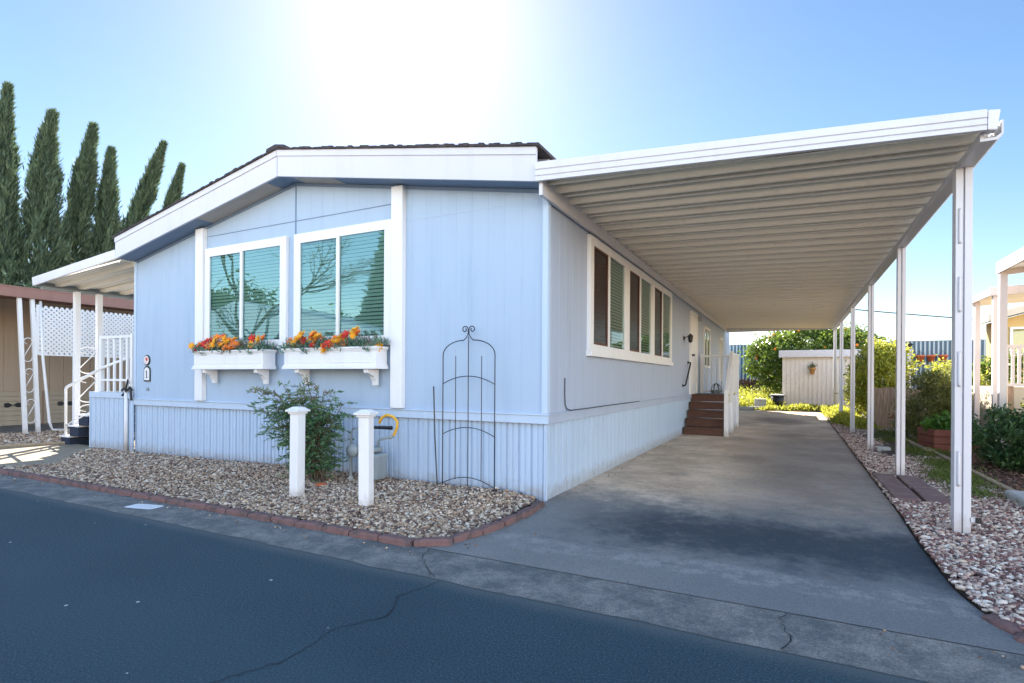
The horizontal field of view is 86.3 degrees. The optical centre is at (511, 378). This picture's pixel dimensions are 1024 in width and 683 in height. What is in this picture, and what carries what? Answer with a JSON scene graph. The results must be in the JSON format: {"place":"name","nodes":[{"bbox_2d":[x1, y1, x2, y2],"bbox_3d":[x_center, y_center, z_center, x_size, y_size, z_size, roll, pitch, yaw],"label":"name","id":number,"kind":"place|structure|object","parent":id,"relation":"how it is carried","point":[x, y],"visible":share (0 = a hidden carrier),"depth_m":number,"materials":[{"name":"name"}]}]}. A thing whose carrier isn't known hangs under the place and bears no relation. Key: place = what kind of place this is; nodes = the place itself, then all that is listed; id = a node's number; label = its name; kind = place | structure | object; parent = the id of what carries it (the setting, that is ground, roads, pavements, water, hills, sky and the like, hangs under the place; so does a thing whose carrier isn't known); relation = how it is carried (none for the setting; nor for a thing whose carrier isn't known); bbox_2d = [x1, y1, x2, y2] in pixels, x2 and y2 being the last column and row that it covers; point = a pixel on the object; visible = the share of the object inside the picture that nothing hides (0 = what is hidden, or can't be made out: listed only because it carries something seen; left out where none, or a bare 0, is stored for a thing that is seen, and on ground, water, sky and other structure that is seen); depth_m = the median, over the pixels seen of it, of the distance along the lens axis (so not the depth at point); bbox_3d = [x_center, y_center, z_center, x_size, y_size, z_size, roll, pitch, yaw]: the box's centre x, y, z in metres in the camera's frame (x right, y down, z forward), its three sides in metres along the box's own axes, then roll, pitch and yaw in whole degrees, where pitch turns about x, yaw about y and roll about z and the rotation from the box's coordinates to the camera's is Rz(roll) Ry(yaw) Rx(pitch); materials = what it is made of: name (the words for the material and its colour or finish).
{"place":"outdoors","nodes":[
{"label":"outdoors","id":0,"kind":"place"},
{"bbox_2d":[0,422,71,432],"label":"neighbour slab","id":1,"kind":"structure","parent":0,"point":[15,428],"depth_m":13.03,"materials":[{"name":"concrete"}]},
{"bbox_2d":[0,444,93,466],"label":"side path","id":2,"kind":"structure","parent":0,"point":[34,455],"depth_m":8.61,"materials":[{"name":"concrete"}]},
{"bbox_2d":[0,428,134,444],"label":"gravel","id":3,"kind":"structure","parent":0,"point":[43,436],"depth_m":10.74,"materials":[{"name":"gravel"}]},
{"bbox_2d":[32,250,134,423],"bbox_3d":[-6.399,-0.414,11.297,2.670,3.250,4.666,0,0,27],"label":"porch awning","id":4,"kind":"object","parent":3,"relation":"on","point":[114,279],"visible":0.48,"depth_m":10.21,"materials":[{"name":"metal"}]},
{"bbox_2d":[98,459,535,533],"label":"soil","id":5,"kind":"structure","parent":0,"point":[349,503],"depth_m":5.24,"materials":[{"name":"soil"}]},
{"bbox_2d":[285,406,309,496],"bbox_3d":[-2.164,0.759,5.508,0.170,0.955,0.170,1,0,23],"label":"marker post","id":6,"kind":"object","parent":5,"relation":"on","point":[297,455],"visible":0.91,"depth_m":5.47,"materials":[{"name":"white paint"}]},
{"bbox_2d":[245,375,356,482],"bbox_3d":[-2.432,0.589,6.339,1.421,1.316,1.070,0,0,27],"label":"nandina shrub","id":7,"kind":"object","parent":5,"relation":"on","point":[318,438],"visible":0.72,"depth_m":6.20,"materials":[{"name":"green plant"}]},
{"bbox_2d":[353,409,378,506],"bbox_3d":[-1.360,0.764,5.094,0.170,0.955,0.170,0,0,13],"label":"marker post","id":8,"kind":"object","parent":5,"relation":"on","point":[365,457],"visible":0.85,"depth_m":5.05,"materials":[{"name":"white paint"}]},
{"bbox_2d":[346,413,398,480],"bbox_3d":[-1.589,0.825,6.198,0.690,0.871,0.225,0,0,27],"label":"gas meter","id":9,"kind":"object","parent":5,"relation":"on","point":[380,462],"visible":0.63,"depth_m":6.15,"materials":[{"name":"grey metal"},{"name":"black iron"},{"name":"yellow paint"}]},
{"bbox_2d":[0,488,928,682],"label":"road","id":10,"kind":"structure","parent":0,"point":[89,594],"depth_m":2.75,"materials":[{"name":"asphalt"}]},
{"bbox_2d":[210,580,440,682],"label":"road crack","id":11,"kind":"object","parent":10,"relation":"on","point":[328,632],"visible":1,"depth_m":2.66,"materials":[{"name":"asphalt"}]},
{"bbox_2d":[0,473,1023,682],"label":"gutter","id":12,"kind":"object","parent":10,"relation":"on","point":[927,660],"visible":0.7,"depth_m":3.06,"materials":[{"name":"concrete"}]},
{"bbox_2d":[9,470,25,476],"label":"edging block","id":13,"kind":"structure","parent":12,"relation":"on","point":[17,473],"depth_m":6.77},
{"bbox_2d":[21,472,36,478],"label":"edging block","id":14,"kind":"structure","parent":12,"relation":"on","point":[28,475],"depth_m":6.63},
{"bbox_2d":[32,474,49,480],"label":"edging block","id":15,"kind":"structure","parent":12,"relation":"on","point":[40,477],"depth_m":6.50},
{"bbox_2d":[44,476,62,482],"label":"edging block","id":16,"kind":"structure","parent":12,"relation":"on","point":[54,479],"depth_m":6.36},
{"bbox_2d":[57,479,74,485],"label":"edging block","id":17,"kind":"structure","parent":12,"relation":"on","point":[67,482],"depth_m":6.24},
{"bbox_2d":[71,481,89,487],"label":"edging block","id":18,"kind":"structure","parent":12,"relation":"on","point":[80,484],"depth_m":6.10,"materials":[{"name":"brick"}]},
{"bbox_2d":[86,483,104,490],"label":"edging block","id":19,"kind":"structure","parent":12,"relation":"on","point":[95,487],"depth_m":5.95,"materials":[{"name":"brick"}]},
{"bbox_2d":[100,486,119,493],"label":"edging block","id":20,"kind":"structure","parent":12,"relation":"on","point":[109,489],"depth_m":5.82,"materials":[{"name":"brick"}]},
{"bbox_2d":[115,489,136,495],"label":"edging block","id":21,"kind":"structure","parent":12,"relation":"on","point":[125,492],"depth_m":5.69,"materials":[{"name":"brick"}]},
{"bbox_2d":[131,492,153,499],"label":"edging block","id":22,"kind":"structure","parent":12,"relation":"on","point":[143,495],"depth_m":5.56,"materials":[{"name":"brick"}]},
{"bbox_2d":[125,504,162,508],"bbox_3d":[-3.505,1.216,5.206,0.340,0.002,0.170,0,0,15],"label":"painted marker","id":23,"kind":"object","parent":12,"relation":"on","point":[143,506],"visible":1,"depth_m":5.20,"materials":[{"name":"white paint"}]},
{"bbox_2d":[149,494,170,502],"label":"edging block","id":24,"kind":"structure","parent":12,"relation":"on","point":[160,498],"depth_m":5.42,"materials":[{"name":"brick"}]},
{"bbox_2d":[166,497,189,505],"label":"edging block","id":25,"kind":"structure","parent":12,"relation":"on","point":[177,501],"depth_m":5.29,"materials":[{"name":"brick"}]},
{"bbox_2d":[184,501,209,509],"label":"edging block","id":26,"kind":"structure","parent":12,"relation":"on","point":[200,505],"depth_m":5.15,"materials":[{"name":"brick"}]},
{"bbox_2d":[205,504,229,513],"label":"edging block","id":27,"kind":"structure","parent":12,"relation":"on","point":[220,509],"depth_m":5.02,"materials":[{"name":"brick"}]},
{"bbox_2d":[225,507,251,517],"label":"edging block","id":28,"kind":"structure","parent":12,"relation":"on","point":[239,512],"depth_m":4.88,"materials":[{"name":"brick"}]},
{"bbox_2d":[247,511,274,521],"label":"edging block","id":29,"kind":"structure","parent":12,"relation":"on","point":[262,516],"depth_m":4.75,"materials":[{"name":"brick"}]},
{"bbox_2d":[295,520,326,530],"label":"edging block","id":30,"kind":"structure","parent":12,"relation":"on","point":[312,525],"depth_m":4.48,"materials":[{"name":"brick"}]},
{"bbox_2d":[322,524,352,535],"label":"edging block","id":31,"kind":"structure","parent":12,"relation":"on","point":[338,529],"depth_m":4.34,"materials":[{"name":"brick"}]},
{"bbox_2d":[349,529,382,540],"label":"edging block","id":32,"kind":"structure","parent":12,"relation":"on","point":[366,534],"depth_m":4.21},
{"bbox_2d":[378,534,413,546],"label":"edging block","id":33,"kind":"structure","parent":12,"relation":"on","point":[397,540],"depth_m":4.08,"materials":[{"name":"brick"}]},
{"bbox_2d":[0,474,1023,668],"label":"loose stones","id":34,"kind":"object","parent":12,"relation":"on","point":[1022,666],"visible":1,"depth_m":3.97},
{"bbox_2d":[0,0,1023,352],"label":"sky","id":35,"kind":"structure","parent":0,"point":[223,82],"materials":[{"name":"blue"}]},
{"bbox_2d":[3,382,1023,655],"bbox_3d":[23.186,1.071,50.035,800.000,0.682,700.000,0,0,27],"label":"ground","id":36,"kind":"structure","parent":0,"point":[787,612],"depth_m":3.69,"materials":[{"name":"concrete"}]},
{"bbox_2d":[0,80,32,286],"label":"cypress tree","id":37,"kind":"object","parent":36,"relation":"on","point":[11,226],"visible":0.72,"depth_m":23.85,"materials":[{"name":"green plant"}]},
{"bbox_2d":[4,108,81,292],"bbox_3d":[-21.904,-5.680,25.019,4.029,13.591,3.689,0,0,-34],"label":"cypress tree","id":38,"kind":"object","parent":36,"relation":"on","point":[41,217],"visible":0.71,"depth_m":24.67,"materials":[{"name":"green plant"}]},
{"bbox_2d":[0,268,111,298],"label":"broad shrub","id":39,"kind":"object","parent":36,"relation":"on","point":[23,284],"depth_m":21.44,"materials":[{"name":"green plant"}]},
{"bbox_2d":[0,284,133,433],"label":"tan neighbour home","id":40,"kind":"object","parent":36,"relation":"on","point":[32,385],"visible":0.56,"depth_m":13.59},
{"bbox_2d":[35,304,133,357],"bbox_3d":[-9.188,-1.036,13.515,0.025,1.080,4.230,0,0,27],"label":"lattice panel","id":41,"kind":"object","parent":40,"relation":"attached to","point":[108,325],"visible":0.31,"depth_m":12.22,"materials":[{"name":"white paint"}]},
{"bbox_2d":[60,120,104,296],"bbox_3d":[-21.909,-5.843,26.999,3.088,13.918,3.424,0,0,-36],"label":"cypress tree","id":42,"kind":"object","parent":36,"relation":"on","point":[78,224],"visible":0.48,"depth_m":26.73,"materials":[{"name":"green plant"}]},
{"bbox_2d":[59,333,134,451],"bbox_3d":[-6.026,0.238,11.588,2.295,1.950,5.093,0,0,27],"label":"side porch","id":43,"kind":"object","parent":36,"relation":"on","point":[107,420],"visible":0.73,"depth_m":9.21,"materials":[{"name":"wood"}]},
{"bbox_2d":[121,379,132,400],"bbox_3d":[-6.261,0.181,8.880,0.324,0.348,0.054,0,0,27],"label":"ribbon","id":44,"kind":"object","parent":43,"relation":"attached to","point":[125,389],"visible":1,"depth_m":8.85,"materials":[{"name":"black fabric"}]},
{"bbox_2d":[87,144,122,267],"bbox_3d":[-21.141,-5.449,27.966,2.906,13.140,2.853,0,0,43],"label":"cypress tree","id":45,"kind":"object","parent":36,"relation":"on","point":[107,220],"visible":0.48,"depth_m":27.73,"materials":[{"name":"green plant"}]},
{"bbox_2d":[117,139,168,301],"bbox_3d":[-21.398,-6.052,30.334,4.022,14.344,3.426,0,0,-31],"label":"cypress tree","id":46,"kind":"object","parent":36,"relation":"on","point":[143,200],"visible":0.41,"depth_m":29.76,"materials":[{"name":"green plant"}]},
{"bbox_2d":[161,162,186,208],"bbox_3d":[-20.869,-5.817,32.044,3.244,13.878,3.099,0,0,27],"label":"cypress tree","id":47,"kind":"object","parent":36,"relation":"on","point":[174,192],"visible":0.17,"depth_m":31.79,"materials":[{"name":"green plant"}]},
{"bbox_2d":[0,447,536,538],"bbox_3d":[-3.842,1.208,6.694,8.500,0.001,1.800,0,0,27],"label":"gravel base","id":48,"kind":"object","parent":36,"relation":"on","point":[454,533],"visible":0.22,"depth_m":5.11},
{"bbox_2d":[433,386,437,484],"bbox_3d":[-0.846,0.670,6.039,0.016,1.171,0.122,0,0,-35],"label":"garden stake","id":49,"kind":"object","parent":48,"relation":"on","point":[435,435],"visible":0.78,"depth_m":6.04,"materials":[{"name":"black metal"}]},
{"bbox_2d":[442,326,495,489],"bbox_3d":[-0.470,0.350,5.842,0.661,1.835,0.012,0,0,27],"label":"garden trellis","id":50,"kind":"object","parent":48,"relation":"on","point":[481,430],"visible":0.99,"depth_m":5.84,"materials":[{"name":"black metal"}]},
{"bbox_2d":[271,515,298,525],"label":"edging block","id":51,"kind":"structure","parent":36,"relation":"on","point":[285,520],"depth_m":4.62,"materials":[{"name":"brick"}]},
{"bbox_2d":[112,142,729,501],"bbox_3d":[1.244,-0.831,15.197,7.461,4.217,18.638,0,0,27],"label":"mobile home","id":52,"kind":"object","parent":36,"relation":"on","point":[420,256],"visible":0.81,"depth_m":6.69,"materials":[{"name":"blue"}]},
{"bbox_2d":[144,366,150,381],"bbox_3d":[-5.822,-0.080,8.714,0.170,0.248,0.019,0,0,27],"label":"number plaque","id":53,"kind":"object","parent":52,"relation":"attached to","point":[147,373],"visible":1,"depth_m":8.70,"materials":[{"name":"white metal"}]},
{"bbox_2d":[187,333,277,383],"bbox_3d":[-3.872,-0.283,7.507,1.633,0.700,0.349,0,0,27],"label":"flower box","id":54,"kind":"object","parent":52,"relation":"attached to","point":[225,353],"visible":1,"depth_m":7.38,"materials":[{"name":"white paint"}]},
{"bbox_2d":[204,236,288,348],"bbox_3d":[-3.739,-1.153,7.624,1.700,1.480,0.063,0,0,27],"label":"window","id":55,"kind":"structure","parent":52,"relation":"in","point":[246,293],"depth_m":7.60,"materials":[{"name":"glass"}]},
{"bbox_2d":[274,326,390,384],"bbox_3d":[-2.195,-0.275,6.649,1.727,0.704,0.376,0,0,27],"label":"flower box","id":56,"kind":"object","parent":52,"relation":"attached to","point":[303,355],"visible":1,"depth_m":6.53,"materials":[{"name":"white paint"}]},
{"bbox_2d":[293,219,390,344],"bbox_3d":[-2.129,-1.143,6.797,1.630,1.480,0.063,0,0,27],"label":"window","id":57,"kind":"structure","parent":52,"relation":"in","point":[342,275],"depth_m":6.78,"materials":[{"name":"glass"}]},
{"bbox_2d":[586,234,672,365],"bbox_3d":[2.082,-1.002,8.819,0.074,1.470,5.060,0,0,27],"label":"window","id":58,"kind":"structure","parent":52,"relation":"in","point":[629,313],"depth_m":7.96,"materials":[{"name":"glass"}]},
{"bbox_2d":[689,310,697,393],"bbox_3d":[4.553,-0.637,13.597,0.110,2.030,1.040,0,0,27],"label":"door","id":59,"kind":"structure","parent":52,"relation":"in","point":[693,317],"depth_m":13.54,"materials":[{"name":"white paint"}]},
{"bbox_2d":[703,326,710,367],"bbox_3d":[5.633,-0.891,15.775,0.039,1.150,1.200,0,0,27],"label":"window","id":60,"kind":"structure","parent":52,"relation":"in","point":[706,331],"depth_m":15.71,"materials":[{"name":"glass"}]},
{"bbox_2d":[719,337,722,380],"bbox_3d":[7.230,-0.656,18.889,0.039,1.500,0.800,0,0,27],"label":"window","id":61,"kind":"structure","parent":52,"relation":"in","point":[720,339],"depth_m":18.58,"materials":[{"name":"white paint"}]},
{"bbox_2d":[739,406,760,409],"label":"kerb","id":62,"kind":"structure","parent":36,"relation":"on","point":[746,407],"depth_m":20.27,"materials":[{"name":"concrete"}]},
{"bbox_2d":[739,378,779,396],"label":"ground cover","id":63,"kind":"object","parent":36,"relation":"on","point":[748,383],"visible":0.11,"depth_m":24.81,"materials":[{"name":"green plant"}]},
{"bbox_2d":[754,399,765,406],"bbox_3d":[9.344,0.932,20.553,0.400,0.350,0.300,0,0,27],"label":"garden block","id":64,"kind":"object","parent":36,"relation":"on","point":[759,402],"depth_m":20.43,"materials":[{"name":"concrete"}]},
{"bbox_2d":[734,384,786,406],"bbox_3d":[9.575,0.713,22.667,3.470,1.052,4.330,0,0,27],"label":"ground cover","id":65,"kind":"object","parent":36,"relation":"on","point":[746,398],"visible":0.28,"depth_m":22.08,"materials":[{"name":"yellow plant"}]},
{"bbox_2d":[770,394,784,405],"bbox_3d":[9.920,0.851,20.426,0.520,0.560,0.507,0,0,27],"label":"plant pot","id":66,"kind":"object","parent":36,"relation":"on","point":[777,398],"visible":0.82,"depth_m":20.25,"materials":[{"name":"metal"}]},
{"bbox_2d":[737,321,886,392],"bbox_3d":[12.288,-0.666,22.475,5.324,3.998,3.767,0,0,4],"label":"orange tree","id":67,"kind":"object","parent":36,"relation":"on","point":[766,364],"visible":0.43,"depth_m":22.15,"materials":[{"name":"green plant"}]},
{"bbox_2d":[749,403,884,429],"bbox_3d":[10.056,1.026,16.464,3.288,0.513,7.639,0,0,4],"label":"ground cover","id":68,"kind":"object","parent":36,"relation":"on","point":[834,414],"visible":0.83,"depth_m":16.55,"materials":[{"name":"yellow plant"}]},
{"bbox_2d":[779,349,859,407],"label":"garden shed","id":69,"kind":"structure","parent":36,"relation":"on","point":[797,388],"depth_m":20.18,"materials":[{"name":"wood"}]},
{"bbox_2d":[729,339,985,398],"bbox_3d":[18.078,-0.279,22.587,34.030,2.680,0.090,0,0,27],"label":"slatted fence","id":70,"kind":"object","parent":36,"relation":"on","point":[938,347],"visible":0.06,"depth_m":22.92,"materials":[{"name":"blue metal"}]},
{"bbox_2d":[835,345,882,416],"bbox_3d":[10.924,0.035,17.003,1.361,2.437,1.386,0,0,2],"label":"yellow green bush","id":71,"kind":"object","parent":36,"relation":"on","point":[860,357],"visible":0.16,"depth_m":17.11,"materials":[{"name":"green plant"}]},
{"bbox_2d":[843,337,925,416],"bbox_3d":[10.713,0.032,15.671,2.023,2.555,1.633,0,0,3],"label":"yellow green bush","id":72,"kind":"object","parent":36,"relation":"on","point":[885,362],"visible":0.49,"depth_m":15.49,"materials":[{"name":"green plant"}]},
{"bbox_2d":[874,387,931,427],"bbox_3d":[11.462,0.760,12.525,5.590,1.120,0.150,0,0,27],"label":"picket fence","id":73,"kind":"object","parent":36,"relation":"on","point":[884,397],"visible":0.09,"depth_m":13.56,"materials":[{"name":"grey wood"}]},
{"bbox_2d":[827,420,1023,629],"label":"gravel base","id":74,"kind":"object","parent":36,"relation":"on","point":[891,452],"visible":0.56,"depth_m":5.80,"materials":[{"name":"gravel"}]},
{"bbox_2d":[535,109,1003,536],"bbox_3d":[5.604,-0.383,11.871,3.549,3.335,16.710,0,0,27],"label":"carport","id":75,"kind":"object","parent":74,"relation":"on","point":[816,229],"visible":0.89,"depth_m":5.75,"materials":[{"name":"metal"}]},
{"bbox_2d":[876,446,890,450],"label":"footing block","id":76,"kind":"structure","parent":74,"relation":"on","point":[880,448],"depth_m":9.47,"materials":[{"name":"concrete"}]},
{"bbox_2d":[872,473,904,485],"bbox_3d":[4.574,1.237,6.656,0.222,0.042,0.830,0,0,27],"label":"paver","id":77,"kind":"object","parent":74,"relation":"on","point":[891,479],"visible":0.7,"depth_m":6.59,"materials":[{"name":"concrete"}]},
{"bbox_2d":[883,484,921,501],"bbox_3d":[4.195,1.235,5.895,0.222,0.042,0.830,0,0,27],"label":"paver","id":78,"kind":"object","parent":74,"relation":"on","point":[902,492],"visible":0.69,"depth_m":5.82,"materials":[{"name":"concrete"}]},
{"bbox_2d":[896,475,932,489],"bbox_3d":[4.787,1.238,6.513,0.222,0.042,0.830,0,0,27],"label":"paver","id":79,"kind":"object","parent":74,"relation":"on","point":[906,481],"visible":0.76,"depth_m":6.47,"materials":[{"name":"concrete"}]},
{"bbox_2d":[912,487,950,503],"bbox_3d":[4.402,1.236,5.726,0.222,0.042,0.830,0,0,28],"label":"paver","id":80,"kind":"object","parent":74,"relation":"on","point":[928,495],"visible":0.66,"depth_m":5.68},
{"bbox_2d":[861,428,1022,501],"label":"grass","id":81,"kind":"structure","parent":74,"relation":"on","point":[940,464],"depth_m":7.51,"materials":[{"name":"plant"}]},
{"bbox_2d":[925,447,1014,491],"bbox_3d":[6.341,1.246,7.733,0.070,0.085,4.450,0,0,27],"label":"timber edging","id":82,"kind":"object","parent":74,"relation":"on","point":[993,481],"visible":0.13,"depth_m":6.63,"materials":[{"name":"wood"}]},
{"bbox_2d":[1004,490,1023,506],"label":"edging stone","id":83,"kind":"object","parent":74,"relation":"on","point":[1011,495],"visible":0.66,"depth_m":5.51,"materials":[{"name":"concrete"}]},
{"bbox_2d":[885,364,980,438],"bbox_3d":[8.730,0.504,11.339,1.560,1.715,1.228,0,0,-5],"label":"dark shrub","id":84,"kind":"object","parent":36,"relation":"on","point":[935,389],"visible":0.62,"depth_m":11.20,"materials":[{"name":"green plant"}]},
{"bbox_2d":[924,354,990,407],"bbox_3d":[9.865,0.383,12.139,1.416,1.862,1.220,0,0,27],"label":"yellow green bush","id":85,"kind":"object","parent":36,"relation":"on","point":[939,366],"visible":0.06,"depth_m":12.09,"materials":[{"name":"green plant"}]},
{"bbox_2d":[915,439,1023,490],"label":"mulch bed","id":86,"kind":"object","parent":36,"relation":"on","point":[1001,477],"depth_m":7.17,"materials":[{"name":"wood"}]},
{"bbox_2d":[917,427,979,451],"bbox_3d":[7.838,1.088,9.804,0.720,0.380,0.640,0,0,15],"label":"wooden planter","id":87,"kind":"object","parent":86,"relation":"on","point":[936,439],"visible":0.43,"depth_m":9.58,"materials":[{"name":"red wood"}]},
{"bbox_2d":[918,409,980,433],"bbox_3d":[7.889,0.819,9.846,0.871,0.558,0.772,0,0,27],"label":"leafy plant","id":88,"kind":"object","parent":87,"relation":"in","point":[942,421],"visible":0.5,"depth_m":9.78,"materials":[{"name":"green plant"}]},
{"bbox_2d":[971,403,1023,473],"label":"green hedge","id":89,"kind":"object","parent":86,"relation":"on","point":[1007,427],"visible":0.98,"depth_m":7.56,"materials":[{"name":"green plant"}]},
{"bbox_2d":[972,285,1023,443],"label":"neighbour porch","id":90,"kind":"object","parent":36,"relation":"on","point":[984,397],"visible":0.52,"depth_m":9.48,"materials":[{"name":"wood"}]},
{"bbox_2d":[972,305,1023,384],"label":"yellow house","id":91,"kind":"structure","parent":36,"relation":"on","point":[1015,334],"depth_m":13.44,"materials":[{"name":"beige paint"}]},
{"bbox_2d":[1009,327,1023,354],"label":"window","id":92,"kind":"structure","parent":91,"relation":"in","point":[1011,328],"depth_m":13.44,"materials":[{"name":"white paint"}]},
{"bbox_2d":[972,348,1023,385],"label":"tall shrub","id":93,"kind":"object","parent":36,"relation":"on","point":[983,366],"visible":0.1,"depth_m":12.29,"materials":[{"name":"green plant"}]},
{"bbox_2d":[996,247,1023,450],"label":"neighbour carport","id":94,"kind":"object","parent":36,"relation":"on","point":[1012,263],"visible":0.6,"depth_m":9.00,"materials":[{"name":"metal"}]},
{"bbox_2d":[425,410,1023,654],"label":"driveway","id":95,"kind":"structure","parent":0,"point":[679,526],"depth_m":4.36,"materials":[{"name":"concrete"}]},
{"bbox_2d":[414,536,452,546],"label":"edging block","id":96,"kind":"structure","parent":95,"relation":"on","point":[433,541],"depth_m":4.04,"materials":[{"name":"brick"}]},
{"bbox_2d":[449,528,482,542],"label":"edging block","id":97,"kind":"structure","parent":95,"relation":"on","point":[466,535],"depth_m":4.22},
{"bbox_2d":[478,520,503,534],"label":"edging block","id":98,"kind":"structure","parent":95,"relation":"on","point":[496,525],"depth_m":4.44,"materials":[{"name":"brick"}]},
{"bbox_2d":[500,513,521,525],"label":"edging block","id":99,"kind":"structure","parent":95,"relation":"on","point":[508,520],"depth_m":4.69,"materials":[{"name":"brick"}]},
{"bbox_2d":[517,507,535,517],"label":"edging block","id":100,"kind":"structure","parent":95,"relation":"on","point":[525,512],"depth_m":4.95,"materials":[{"name":"brick"}]},
{"bbox_2d":[530,500,544,510],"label":"edging block","id":101,"kind":"structure","parent":95,"relation":"on","point":[538,504],"depth_m":5.22,"materials":[{"name":"brick"}]},
{"bbox_2d":[684,351,738,436],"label":"entry steps","id":102,"kind":"structure","parent":95,"relation":"on","point":[725,405],"depth_m":12.91,"materials":[{"name":"brown painted wood"},{"name":"white paint"}]},
{"bbox_2d":[711,383,721,392],"bbox_3d":[5.185,0.248,13.866,0.280,0.268,0.273,0,0,27],"label":"wire basket","id":103,"kind":"object","parent":102,"relation":"on","point":[716,391],"visible":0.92,"depth_m":13.80,"materials":[{"name":"black metal"}]},
{"bbox_2d":[982,614,1023,634],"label":"edging block","id":104,"kind":"structure","parent":95,"relation":"on","point":[1005,625],"depth_m":2.74,"materials":[{"name":"brick"}]},
{"bbox_2d":[1014,633,1023,643],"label":"edging block","id":105,"kind":"structure","parent":95,"relation":"on","point":[1018,637],"depth_m":2.62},
{"bbox_2d":[855,309,973,319],"bbox_3d":[23.217,-3.677,30.000,22.028,1.601,0.054,0,0,0],"label":"power line","id":106,"kind":"object","parent":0,"point":[907,314],"visible":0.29,"depth_m":29.98,"materials":[{"name":"black metal"}]},
{"label":"side gravel base","id":107,"kind":"structure","parent":0,"visible":0},
{"bbox_2d":[0,441,64,447],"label":"timber edging","id":108,"kind":"object","parent":107,"relation":"on","point":[30,444],"visible":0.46,"depth_m":9.52,"materials":[{"name":"wood"}]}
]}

